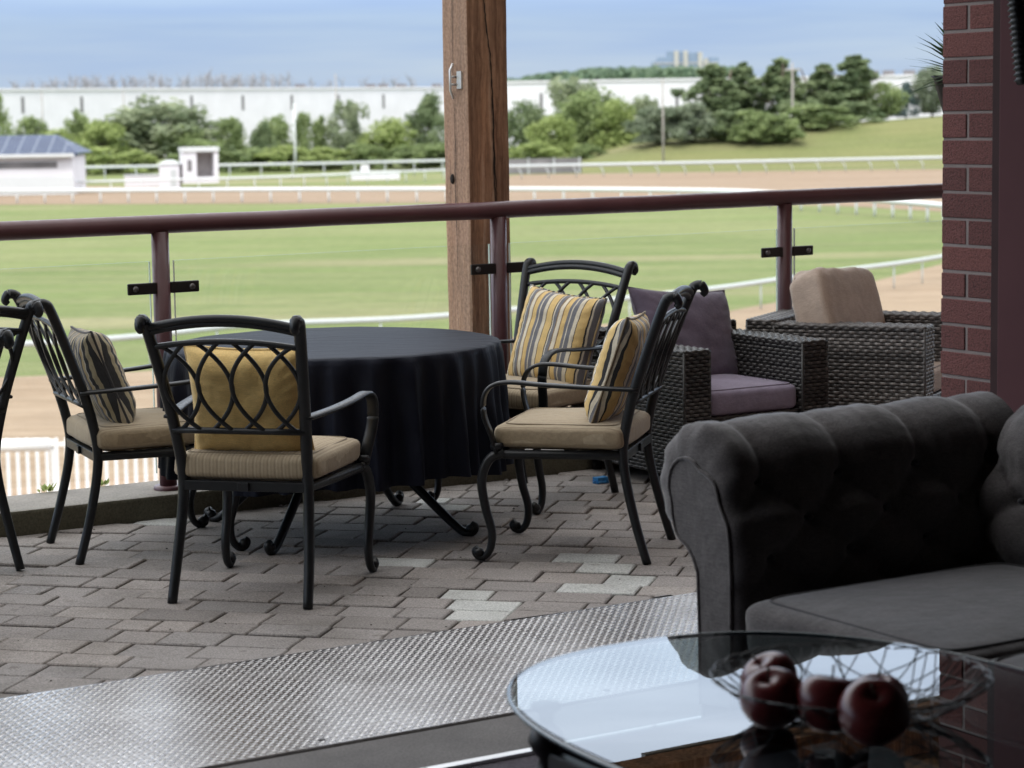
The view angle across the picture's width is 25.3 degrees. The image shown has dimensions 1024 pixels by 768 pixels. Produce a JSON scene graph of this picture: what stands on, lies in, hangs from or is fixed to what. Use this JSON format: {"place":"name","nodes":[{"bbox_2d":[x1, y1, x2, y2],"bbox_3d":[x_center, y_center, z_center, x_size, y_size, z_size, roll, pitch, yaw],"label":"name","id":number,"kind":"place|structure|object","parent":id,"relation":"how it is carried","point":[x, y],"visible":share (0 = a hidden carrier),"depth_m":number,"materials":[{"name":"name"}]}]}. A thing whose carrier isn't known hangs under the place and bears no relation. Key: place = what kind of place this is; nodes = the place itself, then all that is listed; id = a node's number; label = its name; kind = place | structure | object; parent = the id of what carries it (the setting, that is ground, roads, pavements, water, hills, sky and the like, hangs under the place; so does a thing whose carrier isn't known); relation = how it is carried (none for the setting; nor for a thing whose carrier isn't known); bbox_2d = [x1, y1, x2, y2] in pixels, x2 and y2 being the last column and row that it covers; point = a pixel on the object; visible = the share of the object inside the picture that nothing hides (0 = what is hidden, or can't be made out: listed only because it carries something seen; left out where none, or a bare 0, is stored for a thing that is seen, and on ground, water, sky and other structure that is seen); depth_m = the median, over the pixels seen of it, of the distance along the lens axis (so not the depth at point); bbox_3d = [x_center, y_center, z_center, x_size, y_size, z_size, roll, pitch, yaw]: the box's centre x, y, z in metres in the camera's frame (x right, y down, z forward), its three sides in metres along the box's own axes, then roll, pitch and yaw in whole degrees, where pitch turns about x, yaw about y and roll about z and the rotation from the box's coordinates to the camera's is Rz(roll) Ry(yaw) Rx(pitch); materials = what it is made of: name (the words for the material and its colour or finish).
{"place":"outdoors","nodes":[
{"label":"outdoors","id":0,"kind":"place"},
{"bbox_2d":[0,84,443,156],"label":"warehouse","id":1,"kind":"structure","parent":0,"point":[250,108],"depth_m":475.16,"materials":[{"name":"white"}]},
{"bbox_2d":[0,467,696,697],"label":"patio paving","id":2,"kind":"structure","parent":0,"point":[73,626],"depth_m":8.06,"materials":[{"name":"stone"}]},
{"bbox_2d":[0,300,43,570],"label":"dining armchair","id":3,"kind":"object","parent":2,"relation":"on","point":[25,317],"visible":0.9,"depth_m":8.25,"materials":[{"name":"paint"}]},
{"bbox_2d":[1,289,250,564],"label":"dining armchair","id":4,"kind":"object","parent":2,"relation":"on","point":[90,434],"visible":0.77,"depth_m":8.47,"materials":[{"name":"paint"}]},
{"bbox_2d":[68,326,135,423],"bbox_3d":[-1.558,-0.028,8.633,0.162,0.397,0.417,-24,12,-18],"label":"throw pillow","id":5,"kind":"object","parent":4,"relation":"on","point":[99,363],"visible":0.77,"depth_m":8.47,"materials":[{"name":"fabric"}]},
{"bbox_2d":[134,314,378,608],"bbox_3d":[-0.862,0.226,7.848,0.638,0.998,0.793,1,7,14],"label":"dining armchair","id":6,"kind":"object","parent":2,"relation":"on","point":[308,466],"visible":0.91,"depth_m":7.65,"materials":[{"name":"paint"}]},
{"bbox_2d":[183,345,314,450],"bbox_3d":[-0.890,0.058,7.731,0.437,0.407,0.161,2,21,12],"label":"throw pillow","id":7,"kind":"object","parent":6,"relation":"on","point":[249,390],"visible":0.64,"depth_m":7.66,"materials":[{"name":"fabric"}]},
{"bbox_2d":[204,486,478,554],"bbox_3d":[-0.697,0.209,9.017,1.290,0.744,1.290,-1,7,0],"label":"dining table","id":8,"kind":"object","parent":2,"relation":"on","point":[397,499],"visible":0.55,"depth_m":8.86,"materials":[{"name":"paint"}]},
{"bbox_2d":[158,327,513,496],"bbox_3d":[-0.704,0.084,8.999,1.417,0.507,1.419,-1,7,0],"label":"tablecloth","id":9,"kind":"object","parent":8,"relation":"on","point":[427,386],"visible":0.62,"depth_m":8.49,"materials":[{"name":"fabric"}]},
{"bbox_2d":[427,258,638,514],"bbox_3d":[0.090,-0.010,9.695,0.638,0.998,0.793,4,8,37],"label":"dining armchair","id":10,"kind":"object","parent":2,"relation":"on","point":[551,397],"visible":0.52,"depth_m":9.71,"materials":[{"name":"paint"}]},
{"bbox_2d":[507,284,607,384],"bbox_3d":[0.186,-0.189,9.681,0.427,0.427,0.171,13,-3,39],"label":"throw pillow","id":11,"kind":"object","parent":10,"relation":"on","point":[550,319],"visible":0.86,"depth_m":9.59,"materials":[{"name":"fabric"}]},
{"bbox_2d":[472,280,708,564],"bbox_3d":[0.298,0.130,8.488,0.793,0.998,0.638,1,7,15],"label":"dining armchair","id":12,"kind":"object","parent":2,"relation":"on","point":[574,433],"visible":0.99,"depth_m":8.30,"materials":[{"name":"paint"}]},
{"bbox_2d":[584,311,649,422],"bbox_3d":[0.395,-0.059,8.450,0.151,0.427,0.407,20,9,10],"label":"throw pillow","id":13,"kind":"object","parent":12,"relation":"on","point":[620,354],"visible":0.77,"depth_m":8.29,"materials":[{"name":"fabric"}]},
{"bbox_2d":[588,319,827,473],"bbox_3d":[0.860,0.075,10.288,0.802,0.654,0.822,-5,8,-31],"label":"wicker armchair","id":14,"kind":"object","parent":2,"relation":"on","point":[778,372],"visible":0.45,"depth_m":10.03,"materials":[{"name":"wicker"}]},
{"bbox_2d":[627,286,738,374],"bbox_3d":[0.803,-0.208,10.398,0.616,0.488,0.178,0,-17,-40],"label":"throw pillow","id":15,"kind":"object","parent":14,"relation":"on","point":[707,323],"visible":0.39,"depth_m":10.37,"materials":[{"name":"purple fabric"}]},
{"bbox_2d":[745,306,941,407],"bbox_3d":[1.637,-0.004,10.797,0.862,0.664,0.762,2,8,25],"label":"wicker armchair","id":16,"kind":"object","parent":2,"relation":"on","point":[896,356],"visible":0.35,"depth_m":10.39,"materials":[{"name":"grey wicker"}]},
{"bbox_2d":[790,267,884,323],"bbox_3d":[1.555,-0.317,10.772,0.203,0.483,0.566,-18,-10,37],"label":"back cushion","id":17,"kind":"object","parent":16,"relation":"on","point":[822,295],"visible":0.54,"depth_m":10.61,"materials":[{"name":"beige fabric"}]},
{"bbox_2d":[350,165,400,179],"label":"shed","id":18,"kind":"structure","parent":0,"point":[364,168],"depth_m":281.92,"materials":[{"name":"white"}]},
{"bbox_2d":[0,154,942,376],"bbox_3d":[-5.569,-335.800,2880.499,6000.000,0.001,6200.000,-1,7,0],"label":"ground","id":19,"kind":"structure","parent":0,"point":[392,278],"depth_m":128.29,"materials":[{"name":"green plant"}]},
{"bbox_2d":[11,115,48,134],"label":"deciduous tree","id":20,"kind":"object","parent":19,"relation":"on","point":[31,125],"visible":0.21,"depth_m":352.78,"materials":[{"name":"green plant"}]},
{"bbox_2d":[63,108,91,141],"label":"deciduous tree","id":21,"kind":"object","parent":19,"relation":"on","point":[76,127],"visible":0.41,"depth_m":346.84,"materials":[{"name":"green plant"}]},
{"bbox_2d":[72,117,132,154],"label":"deciduous tree","id":22,"kind":"object","parent":19,"relation":"on","point":[95,130],"visible":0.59,"depth_m":342.40,"materials":[{"name":"green plant"}]},
{"bbox_2d":[77,146,152,173],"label":"shrub","id":23,"kind":"object","parent":19,"relation":"on","point":[96,156],"visible":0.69,"depth_m":329.38,"materials":[{"name":"green plant"}]},
{"bbox_2d":[112,149,158,173],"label":"shrub","id":24,"kind":"object","parent":19,"relation":"on","point":[150,158],"visible":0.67,"depth_m":331.42,"materials":[{"name":"green plant"}]},
{"bbox_2d":[123,174,159,186],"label":"shed","id":25,"kind":"structure","parent":19,"relation":"on","point":[144,184],"depth_m":267.00,"materials":[{"name":"white"}]},
{"bbox_2d":[70,94,224,164],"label":"deciduous tree","id":26,"kind":"object","parent":19,"relation":"on","point":[142,129],"visible":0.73,"depth_m":349.97,"materials":[{"name":"green plant"}]},
{"bbox_2d":[152,124,207,161],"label":"deciduous tree","id":27,"kind":"object","parent":19,"relation":"on","point":[188,137],"visible":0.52,"depth_m":347.33,"materials":[{"name":"green plant"}]},
{"bbox_2d":[166,138,231,169],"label":"shrub","id":28,"kind":"object","parent":19,"relation":"on","point":[198,143],"visible":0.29,"depth_m":331.50,"materials":[{"name":"green plant"}]},
{"bbox_2d":[9,68,417,87],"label":"bare woodland","id":29,"kind":"object","parent":19,"relation":"on","point":[232,81],"visible":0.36,"depth_m":629.15,"materials":[{"name":"plant"}]},
{"bbox_2d":[209,116,252,163],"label":"deciduous tree","id":30,"kind":"object","parent":19,"relation":"on","point":[233,127],"visible":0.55,"depth_m":348.64,"materials":[{"name":"green plant"}]},
{"bbox_2d":[220,147,281,171],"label":"shrub","id":31,"kind":"object","parent":19,"relation":"on","point":[245,156],"visible":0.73,"depth_m":330.05,"materials":[{"name":"green plant"}]},
{"bbox_2d":[247,120,278,149],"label":"deciduous tree","id":32,"kind":"object","parent":19,"relation":"on","point":[260,137],"visible":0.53,"depth_m":342.39,"materials":[{"name":"green plant"}]},
{"bbox_2d":[86,159,444,179],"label":"track rail","id":33,"kind":"object","parent":19,"relation":"on","point":[280,164],"visible":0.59,"depth_m":290.46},
{"bbox_2d":[259,114,292,148],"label":"deciduous tree","id":34,"kind":"object","parent":19,"relation":"on","point":[279,125],"visible":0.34,"depth_m":346.78,"materials":[{"name":"green plant"}]},
{"bbox_2d":[252,144,325,170],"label":"shrub","id":35,"kind":"object","parent":19,"relation":"on","point":[284,154],"visible":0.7,"depth_m":329.60,"materials":[{"name":"green plant"}]},
{"bbox_2d":[290,111,315,153],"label":"deciduous tree","id":36,"kind":"object","parent":19,"relation":"on","point":[303,123],"visible":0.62,"depth_m":347.30,"materials":[{"name":"green plant"}]},
{"bbox_2d":[310,114,335,158],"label":"deciduous tree","id":37,"kind":"object","parent":19,"relation":"on","point":[320,133],"visible":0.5,"depth_m":347.96,"materials":[{"name":"green plant"}]},
{"bbox_2d":[286,147,371,170],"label":"shrub","id":38,"kind":"object","parent":19,"relation":"on","point":[325,153],"visible":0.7,"depth_m":330.90,"materials":[{"name":"green plant"}]},
{"bbox_2d":[325,98,369,158],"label":"deciduous tree","id":39,"kind":"object","parent":19,"relation":"on","point":[349,114],"visible":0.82,"depth_m":346.66,"materials":[{"name":"green plant"}]},
{"bbox_2d":[336,143,397,169],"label":"shrub","id":40,"kind":"object","parent":19,"relation":"on","point":[357,151],"visible":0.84,"depth_m":331.14,"materials":[{"name":"green plant"}]},
{"bbox_2d":[356,116,421,164],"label":"deciduous tree","id":41,"kind":"object","parent":19,"relation":"on","point":[393,133],"visible":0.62,"depth_m":341.81,"materials":[{"name":"green plant"}]},
{"bbox_2d":[381,143,444,168],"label":"shrub","id":42,"kind":"object","parent":19,"relation":"on","point":[404,152],"visible":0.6,"depth_m":330.41,"materials":[{"name":"green plant"}]},
{"bbox_2d":[404,90,444,151],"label":"deciduous tree","id":43,"kind":"object","parent":19,"relation":"on","point":[428,116],"visible":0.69,"depth_m":346.33,"materials":[{"name":"green plant"}]},
{"bbox_2d":[0,187,942,220],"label":"track rail","id":44,"kind":"object","parent":19,"relation":"on","point":[910,203],"visible":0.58,"depth_m":208.56,"materials":[{"name":"white plastic"}]},
{"bbox_2d":[508,99,554,158],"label":"deciduous tree","id":45,"kind":"object","parent":19,"relation":"on","point":[525,117],"visible":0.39,"depth_m":341.06,"materials":[{"name":"green plant"}]},
{"bbox_2d":[509,157,581,173],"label":"board fence","id":46,"kind":"object","parent":19,"relation":"on","point":[553,160],"visible":0.43,"depth_m":294.71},
{"bbox_2d":[523,113,578,157],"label":"deciduous tree","id":47,"kind":"object","parent":19,"relation":"on","point":[540,131],"visible":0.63,"depth_m":331.64,"materials":[{"name":"green plant"}]},
{"bbox_2d":[545,75,600,136],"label":"deciduous tree","id":48,"kind":"object","parent":19,"relation":"on","point":[572,86],"visible":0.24,"depth_m":362.53,"materials":[{"name":"green plant"}]},
{"bbox_2d":[553,86,636,154],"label":"deciduous tree","id":49,"kind":"object","parent":19,"relation":"on","point":[582,108],"visible":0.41,"depth_m":345.22,"materials":[{"name":"green plant"}]},
{"bbox_3d":[-3.860,4.087,8.380,20.500,6.095,0.480,-5,8,-31],"label":"retaining wall","id":50,"kind":"object","parent":19,"relation":"on","visible":0},
{"bbox_2d":[0,449,618,536],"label":"kerb","id":51,"kind":"structure","parent":50,"relation":"on","point":[129,503],"depth_m":9.37,"materials":[{"name":"concrete"}]},
{"bbox_2d":[0,183,942,490],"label":"railing","id":52,"kind":"object","parent":51,"relation":"on","point":[498,267],"visible":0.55,"depth_m":10.16,"materials":[{"name":"metal"}]},
{"bbox_2d":[0,169,942,211],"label":"dirt track","id":53,"kind":"structure","parent":0,"point":[778,180],"depth_m":239.66,"materials":[{"name":"soil"}]},
{"bbox_2d":[0,135,91,194],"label":"stable building","id":54,"kind":"structure","parent":53,"relation":"on","point":[42,162],"depth_m":245.58,"materials":[{"name":"white"}]},
{"bbox_2d":[159,160,180,187],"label":"shed","id":55,"kind":"structure","parent":53,"relation":"on","point":[169,169],"depth_m":260.98,"materials":[{"name":"white"}]},
{"bbox_2d":[178,147,218,183],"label":"viewing stand","id":56,"kind":"object","parent":53,"relation":"on","point":[198,162],"visible":0.96,"depth_m":261.46,"materials":[{"name":"white"}]},
{"bbox_2d":[76,169,444,192],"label":"track rail","id":57,"kind":"object","parent":53,"relation":"on","point":[229,178],"visible":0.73,"depth_m":254.04,"materials":[{"name":"white plastic"}]},
{"bbox_2d":[509,156,941,178],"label":"track rail","id":58,"kind":"object","parent":53,"relation":"on","point":[736,162],"visible":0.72,"depth_m":279.04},
{"bbox_2d":[0,264,942,495],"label":"dirt track","id":59,"kind":"structure","parent":0,"point":[33,411],"depth_m":64.68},
{"bbox_2d":[1,438,50,451],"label":"track rail","id":60,"kind":"object","parent":59,"relation":"on","point":[26,445],"visible":1,"depth_m":43.91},
{"bbox_2d":[6,438,157,495],"bbox_3d":[-0.971,1.742,46.568,26.000,1.600,0.190,-1,7,0],"label":"picket fence","id":61,"kind":"object","parent":59,"relation":"on","point":[54,459],"visible":0.06,"depth_m":46.47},
{"bbox_2d":[4,254,941,372],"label":"track rail","id":62,"kind":"object","parent":59,"relation":"on","point":[380,320],"visible":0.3,"depth_m":77.70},
{"bbox_2d":[0,0,943,88],"label":"sky","id":63,"kind":"structure","parent":0,"point":[352,40],"materials":[{"name":"blue"}]},
{"bbox_2d":[467,747,835,767],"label":"floor","id":64,"kind":"structure","parent":0,"point":[801,757],"depth_m":5.76,"materials":[{"name":"carpet"}]},
{"bbox_2d":[506,631,1023,767],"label":"coffee table","id":65,"kind":"object","parent":64,"relation":"on","point":[715,739],"visible":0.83,"depth_m":4.62,"materials":[{"name":"clear glass"}]},
{"bbox_2d":[709,641,993,725],"bbox_3d":[0.633,0.580,4.252,0.524,0.083,0.525,-5,8,-31],"label":"wire bowl","id":66,"kind":"object","parent":65,"relation":"on","point":[799,720],"visible":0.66,"depth_m":4.32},
{"bbox_2d":[740,651,797,685],"bbox_3d":[0.484,0.556,4.293,0.108,0.101,0.109,1,7,14],"label":"apple","id":67,"kind":"object","parent":66,"relation":"in","point":[768,659],"visible":0.45,"depth_m":4.27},
{"bbox_2d":[739,667,801,728],"bbox_3d":[0.471,0.564,4.131,0.121,0.118,0.121,-18,27,2],"label":"apple","id":68,"kind":"object","parent":66,"relation":"in","point":[780,685],"visible":0.94,"depth_m":4.09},
{"bbox_2d":[796,665,852,732],"bbox_3d":[0.571,0.565,4.095,0.123,0.120,0.123,8,-2,16],"label":"apple","id":69,"kind":"object","parent":66,"relation":"in","point":[820,691],"visible":0.8,"depth_m":4.05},
{"bbox_2d":[837,678,910,746],"bbox_3d":[0.637,0.578,4.013,0.127,0.119,0.122,0,7,5],"label":"apple","id":70,"kind":"object","parent":66,"relation":"in","point":[874,712],"visible":1,"depth_m":3.97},
{"bbox_2d":[660,391,1023,767],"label":"tufted sofa","id":71,"kind":"object","parent":64,"relation":"on","point":[900,521],"visible":0.84,"depth_m":5.83,"materials":[{"name":"grey fabric"}]},
{"bbox_2d":[651,50,718,68],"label":"office tower","id":72,"kind":"structure","parent":0,"point":[679,58],"depth_m":1386.34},
{"bbox_2d":[507,70,942,145],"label":"warehouse","id":73,"kind":"structure","parent":0,"point":[628,89],"depth_m":436.39,"materials":[{"name":"white"}]},
{"bbox_2d":[525,115,943,173],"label":"grass hill","id":74,"kind":"structure","parent":0,"point":[917,136],"depth_m":314.21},
{"bbox_2d":[509,140,564,158],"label":"shrub","id":75,"kind":"object","parent":74,"relation":"on","point":[543,149],"visible":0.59,"depth_m":323.14,"materials":[{"name":"green plant"}]},
{"bbox_2d":[567,143,608,158],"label":"shrub","id":76,"kind":"object","parent":74,"relation":"on","point":[584,152],"visible":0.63,"depth_m":323.56,"materials":[{"name":"green plant"}]},
{"bbox_2d":[582,98,642,149],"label":"deciduous tree","id":77,"kind":"object","parent":74,"relation":"on","point":[616,136],"visible":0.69,"depth_m":340.53,"materials":[{"name":"green plant"}]},
{"bbox_2d":[621,105,695,144],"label":"shrub","id":78,"kind":"object","parent":74,"relation":"on","point":[652,133],"visible":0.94,"depth_m":321.61,"materials":[{"name":"green plant"}]},
{"bbox_2d":[665,100,731,141],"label":"shrub","id":79,"kind":"object","parent":74,"relation":"on","point":[694,111],"visible":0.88,"depth_m":321.58,"materials":[{"name":"green plant"}]},
{"bbox_2d":[651,63,751,127],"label":"pine tree","id":80,"kind":"object","parent":74,"relation":"on","point":[716,88],"visible":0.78,"depth_m":340.52,"materials":[{"name":"green plant"}]},
{"bbox_2d":[688,110,744,140],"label":"shrub","id":81,"kind":"object","parent":74,"relation":"on","point":[723,117],"visible":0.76,"depth_m":321.18,"materials":[{"name":"green plant"}]},
{"bbox_2d":[717,108,780,142],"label":"shrub","id":82,"kind":"object","parent":74,"relation":"on","point":[751,116],"visible":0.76,"depth_m":319.02,"materials":[{"name":"green plant"}]},
{"bbox_2d":[728,61,777,115],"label":"pine tree","id":83,"kind":"object","parent":74,"relation":"on","point":[741,72],"visible":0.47,"depth_m":346.09,"materials":[{"name":"green plant"}]},
{"bbox_2d":[738,113,806,142],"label":"shrub","id":84,"kind":"object","parent":74,"relation":"on","point":[787,130],"visible":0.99,"depth_m":316.48,"materials":[{"name":"green plant"}]},
{"bbox_2d":[739,57,847,122],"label":"pine tree","id":85,"kind":"object","parent":74,"relation":"on","point":[777,87],"visible":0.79,"depth_m":341.81,"materials":[{"name":"green plant"}]},
{"bbox_2d":[784,104,861,128],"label":"shrub","id":86,"kind":"object","parent":74,"relation":"on","point":[814,116],"visible":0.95,"depth_m":324.53,"materials":[{"name":"green plant"}]},
{"bbox_2d":[796,63,867,117],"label":"pine tree","id":87,"kind":"object","parent":74,"relation":"on","point":[822,79],"visible":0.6,"depth_m":346.01,"materials":[{"name":"green plant"}]},
{"bbox_2d":[796,54,906,117],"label":"pine tree","id":88,"kind":"object","parent":74,"relation":"on","point":[855,80],"visible":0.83,"depth_m":340.60,"materials":[{"name":"green plant"}]},
{"bbox_2d":[830,101,889,122],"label":"shrub","id":89,"kind":"object","parent":74,"relation":"on","point":[855,107],"visible":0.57,"depth_m":329.13,"materials":[{"name":"green plant"}]},
{"bbox_2d":[858,81,911,119],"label":"deciduous tree","id":90,"kind":"object","parent":74,"relation":"on","point":[889,95],"visible":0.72,"depth_m":340.80,"materials":[{"name":"green plant"}]},
{"bbox_2d":[893,81,924,118],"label":"spruce tree","id":91,"kind":"object","parent":74,"relation":"on","point":[906,87],"visible":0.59,"depth_m":346.56,"materials":[{"name":"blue plant"}]},
{"bbox_2d":[909,64,942,116],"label":"deciduous tree","id":92,"kind":"object","parent":74,"relation":"on","point":[930,98],"visible":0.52,"depth_m":345.83,"materials":[{"name":"green plant"}]},
{"label":"apron pavement","id":93,"kind":"structure","parent":0,"visible":0},
{"bbox_2d":[442,0,512,418],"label":"timber post","id":94,"kind":"object","parent":93,"relation":"on","point":[475,102],"visible":0.41,"depth_m":10.52,"materials":[{"name":"wood"}]},
{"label":"sill bed","id":95,"kind":"structure","parent":0,"visible":0},
{"bbox_2d":[0,592,697,767],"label":"tread plate","id":96,"kind":"object","parent":95,"relation":"on","point":[225,715],"visible":0.62,"depth_m":6.47,"materials":[{"name":"metal"}]},
{"bbox_2d":[941,0,992,396],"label":"brick pillar","id":97,"kind":"structure","parent":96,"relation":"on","point":[967,184],"depth_m":6.86,"materials":[{"name":"brick"}]},
{"bbox_2d":[891,22,943,113],"bbox_3d":[1.518,-1.125,7.365,0.567,0.548,0.591,-5,8,-31],"label":"hanging plant","id":98,"kind":"object","parent":97,"relation":"hanging from","point":[938,82],"visible":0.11,"depth_m":7.42,"materials":[{"name":"green plant"}]},
{"bbox_2d":[220,683,700,767],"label":"door sill","id":99,"kind":"structure","parent":95,"relation":"on","point":[434,747],"depth_m":6.02,"materials":[{"name":"concrete"}]},
{"bbox_2d":[424,716,700,767],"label":"door track","id":100,"kind":"object","parent":99,"relation":"on","point":[493,758],"depth_m":5.80,"materials":[{"name":"metal"}]},
{"bbox_3d":[-1.080,-6.449,4.681,28.000,15.000,0.250,-5,8,-31],"label":"building wall","id":101,"kind":"object","parent":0,"visible":0},
{"bbox_2d":[990,0,1023,412],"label":"door frame","id":102,"kind":"object","parent":101,"relation":"attached to","point":[1007,319],"visible":0.19,"depth_m":6.67,"materials":[{"name":"red paint"}]},
{"bbox_2d":[997,0,1023,412],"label":"door leaf","id":103,"kind":"structure","parent":102,"relation":"in","point":[1010,351],"depth_m":6.65,"materials":[{"name":"red paint"}]},
{"bbox_2d":[1007,0,1023,84],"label":"ribbed cable","id":104,"kind":"object","parent":102,"relation":"attached to","point":[1016,12],"visible":1,"depth_m":6.51,"materials":[{"name":"black rubber"}]},
{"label":"hill","id":105,"kind":"structure","parent":0,"visible":0},
{"bbox_2d":[507,65,736,80],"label":"woodland","id":106,"kind":"object","parent":105,"relation":"on","point":[622,72],"visible":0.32,"depth_m":860.48,"materials":[{"name":"green plant"}]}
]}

